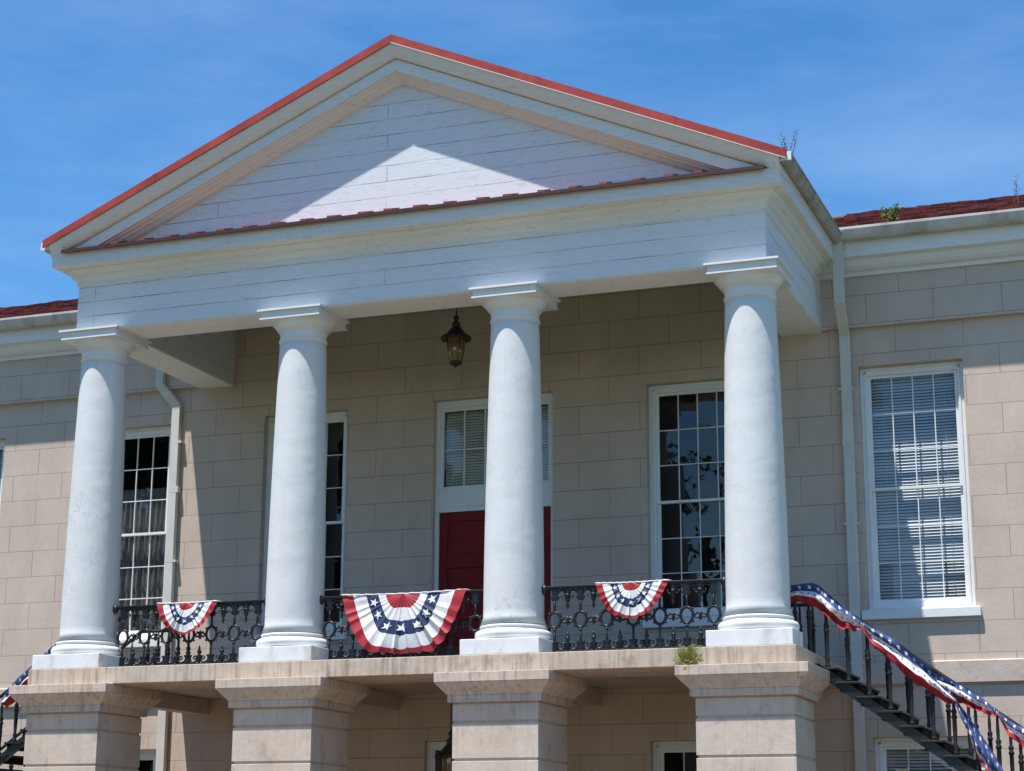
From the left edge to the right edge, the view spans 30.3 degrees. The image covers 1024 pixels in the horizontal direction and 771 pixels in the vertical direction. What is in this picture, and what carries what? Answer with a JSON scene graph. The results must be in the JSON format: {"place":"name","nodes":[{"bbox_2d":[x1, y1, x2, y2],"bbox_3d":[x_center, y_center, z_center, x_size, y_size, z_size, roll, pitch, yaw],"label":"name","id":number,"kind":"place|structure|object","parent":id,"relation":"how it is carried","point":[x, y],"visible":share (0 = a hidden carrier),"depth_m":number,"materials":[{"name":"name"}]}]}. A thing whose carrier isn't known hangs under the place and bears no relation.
{"place":"outdoors","nodes":[
{"label":"outdoors","id":0,"kind":"place"},
{"bbox_2d":[0,0,1023,306],"label":"sky","id":1,"kind":"structure","parent":0,"point":[910,103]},
{"label":"ground","id":2,"kind":"structure","parent":0,"visible":0},
{"bbox_2d":[0,618,190,770],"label":"iron staircase","id":3,"kind":"structure","parent":2,"relation":"on","point":[14,745],"depth_m":26.95,"materials":[{"name":"black metal"}]},
{"bbox_2d":[1,644,55,708],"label":"garland","id":4,"kind":"object","parent":3,"relation":"hanging from","point":[8,699],"visible":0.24,"depth_m":26.88,"materials":[{"name":"multicoloured fabric"}]},
{"bbox_2d":[0,34,1023,770],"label":"courthouse","id":5,"kind":"structure","parent":2,"relation":"on","point":[756,376],"depth_m":26.05,"materials":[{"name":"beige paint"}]},
{"bbox_2d":[0,440,4,505],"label":"window","id":6,"kind":"structure","parent":5,"relation":"in","point":[2,442],"depth_m":31.37,"materials":[{"name":"white paint"}]},
{"bbox_2d":[117,426,170,647],"bbox_3d":[-6.049,2.421,30.125,1.580,3.548,0.438,-5,-15,20],"label":"window","id":7,"kind":"structure","parent":5,"relation":"in","point":[144,514],"depth_m":30.20,"materials":[{"name":"white paint"}]},
{"bbox_2d":[137,750,155,770],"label":"window","id":8,"kind":"structure","parent":5,"relation":"in","point":[144,754],"depth_m":29.12,"materials":[{"name":"white paint"}]},
{"bbox_2d":[113,598,265,666],"bbox_3d":[-4.363,3.349,25.535,2.420,0.865,0.090,-5,-15,20],"label":"iron railing","id":9,"kind":"object","parent":5,"relation":"attached to","point":[223,605],"visible":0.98,"depth_m":25.47,"materials":[{"name":"black metal"}]},
{"bbox_2d":[157,600,218,634],"bbox_3d":[-4.385,3.146,25.540,0.974,0.458,0.180,-5,-15,20],"label":"bunting","id":10,"kind":"object","parent":9,"relation":"hanging from","point":[184,618],"visible":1,"depth_m":25.50,"materials":[{"name":"multicoloured fabric"}]},
{"bbox_2d":[250,411,347,642],"bbox_3d":[-3.179,2.162,29.024,1.580,3.548,0.315,-5,-15,20],"label":"window","id":11,"kind":"structure","parent":5,"relation":"in","point":[335,417],"depth_m":29.17,"materials":[{"name":"white paint"}]},
{"bbox_2d":[319,589,483,659],"bbox_3d":[-1.431,3.100,24.475,2.420,0.865,0.090,-5,-15,20],"label":"iron railing","id":12,"kind":"object","parent":5,"relation":"attached to","point":[364,653],"visible":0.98,"depth_m":24.48,"materials":[{"name":"black metal"}]},
{"bbox_2d":[341,589,469,653],"bbox_3d":[-1.406,3.062,24.405,1.814,0.814,0.209,-5,-15,20],"label":"bunting","id":13,"kind":"object","parent":12,"relation":"hanging from","point":[404,623],"visible":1,"depth_m":24.35,"materials":[{"name":"multicoloured fabric"}]},
{"bbox_2d":[427,742,446,770],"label":"entrance door","id":14,"kind":"structure","parent":5,"relation":"in","point":[433,748],"depth_m":27.44,"materials":[{"name":"white paint"}]},
{"bbox_2d":[435,703,453,770],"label":"porch lantern","id":15,"kind":"object","parent":5,"relation":"hanging from","point":[444,755],"visible":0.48,"depth_m":25.57,"materials":[{"name":"brown metal"}]},
{"bbox_2d":[441,308,470,367],"bbox_3d":[-0.800,-0.957,27.172,0.442,1.469,0.439,-5,-15,20],"label":"porch lantern","id":16,"kind":"object","parent":5,"relation":"hanging from","point":[455,337],"visible":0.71,"depth_m":26.97,"materials":[{"name":"brown metal"}]},
{"bbox_2d":[433,393,552,654],"bbox_3d":[-0.238,2.252,27.974,1.896,4.235,0.201,-5,-15,20],"label":"balcony door","id":17,"kind":"structure","parent":5,"relation":"in","point":[459,509],"depth_m":28.17,"materials":[{"name":"white paint"}]},
{"bbox_2d":[542,577,725,651],"bbox_3d":[1.502,2.852,23.416,2.420,0.865,0.090,-5,-15,20],"label":"iron railing","id":18,"kind":"object","parent":5,"relation":"attached to","point":[686,586],"visible":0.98,"depth_m":23.35,"materials":[{"name":"black metal"}]},
{"bbox_2d":[595,579,671,617],"bbox_3d":[1.492,2.653,23.411,0.994,0.474,0.186,-5,-15,20],"label":"bunting","id":19,"kind":"object","parent":18,"relation":"hanging from","point":[630,599],"visible":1,"depth_m":23.37,"materials":[{"name":"multicoloured fabric"}]},
{"bbox_2d":[653,741,695,770],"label":"window","id":20,"kind":"structure","parent":5,"relation":"in","point":[660,747],"depth_m":26.30,"materials":[{"name":"white paint"}]},
{"bbox_2d":[643,380,725,628],"bbox_3d":[2.643,1.668,26.920,1.580,3.548,0.315,-5,-15,20],"label":"window","id":21,"kind":"structure","parent":5,"relation":"in","point":[655,392],"depth_m":27.15,"materials":[{"name":"white paint"}]},
{"bbox_2d":[672,644,703,667],"bbox_3d":[2.074,3.208,22.418,0.395,0.294,0.201,-5,-15,20],"label":"fern","id":22,"kind":"object","parent":5,"relation":"on","point":[689,656],"visible":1,"depth_m":22.38,"materials":[{"name":"green plant"}]},
{"bbox_2d":[778,130,798,153],"bbox_3d":[3.442,-3.018,23.529,0.264,0.356,0.131,-1,-14,6],"label":"twig plant","id":23,"kind":"object","parent":5,"relation":"on","point":[790,143],"visible":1,"depth_m":23.51,"materials":[{"name":"brown plant"}]},
{"bbox_2d":[880,202,901,221],"bbox_3d":[5.294,-2.375,26.399,0.316,0.335,0.200,0,-14,3],"label":"roof weed","id":24,"kind":"object","parent":5,"relation":"on","point":[894,212],"visible":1,"depth_m":26.37,"materials":[{"name":"green plant"}]},
{"bbox_2d":[790,602,1023,770],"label":"iron staircase","id":25,"kind":"structure","parent":5,"relation":"on","point":[848,683],"depth_m":22.78,"materials":[{"name":"black metal"}]},
{"bbox_2d":[790,583,862,631],"bbox_3d":[3.777,2.720,23.160,1.025,0.616,0.162,-5,-15,20],"label":"garland","id":26,"kind":"object","parent":25,"relation":"attached to","point":[827,605],"visible":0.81,"depth_m":23.15,"materials":[{"name":"multicoloured fabric"}]},
{"bbox_2d":[862,623,957,704],"bbox_3d":[4.752,3.326,22.618,1.099,1.030,0.155,-5,-15,20],"label":"garland","id":27,"kind":"object","parent":25,"relation":"hanging from","point":[916,670],"visible":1,"depth_m":22.61,"materials":[{"name":"multicoloured fabric"}]},
{"bbox_2d":[930,674,997,716],"bbox_3d":[5.342,3.661,22.348,0.753,0.525,0.156,-5,-15,20],"label":"garland","id":28,"kind":"object","parent":25,"relation":"hanging from","point":[963,695],"visible":1,"depth_m":22.32,"materials":[{"name":"multicoloured fabric"}]},
{"bbox_2d":[956,699,1003,770],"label":"garland","id":29,"kind":"object","parent":25,"relation":"hanging from","point":[987,759],"visible":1,"depth_m":22.06,"materials":[{"name":"blue fabric"}]},
{"bbox_2d":[996,709,1023,746],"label":"garland","id":30,"kind":"object","parent":25,"relation":"hanging from","point":[1015,732],"visible":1,"depth_m":22.03,"materials":[{"name":"multicoloured fabric"}]},
{"bbox_2d":[859,361,981,619],"bbox_3d":[5.549,1.431,25.911,1.580,3.548,0.395,-5,-15,20],"label":"window","id":31,"kind":"structure","parent":5,"relation":"in","point":[963,605],"depth_m":26.01,"materials":[{"name":"white paint"}]},
{"bbox_2d":[875,736,984,770],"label":"window","id":32,"kind":"structure","parent":5,"relation":"in","point":[884,747],"depth_m":25.24,"materials":[{"name":"white paint"}]},
{"bbox_2d":[1011,175,1019,203],"bbox_3d":[7.391,-2.865,27.678,0.167,0.520,0.151,-5,-15,20],"label":"roof weed","id":33,"kind":"object","parent":5,"relation":"on","point":[1016,185],"visible":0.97,"depth_m":27.68,"materials":[{"name":"plant"}]}
]}

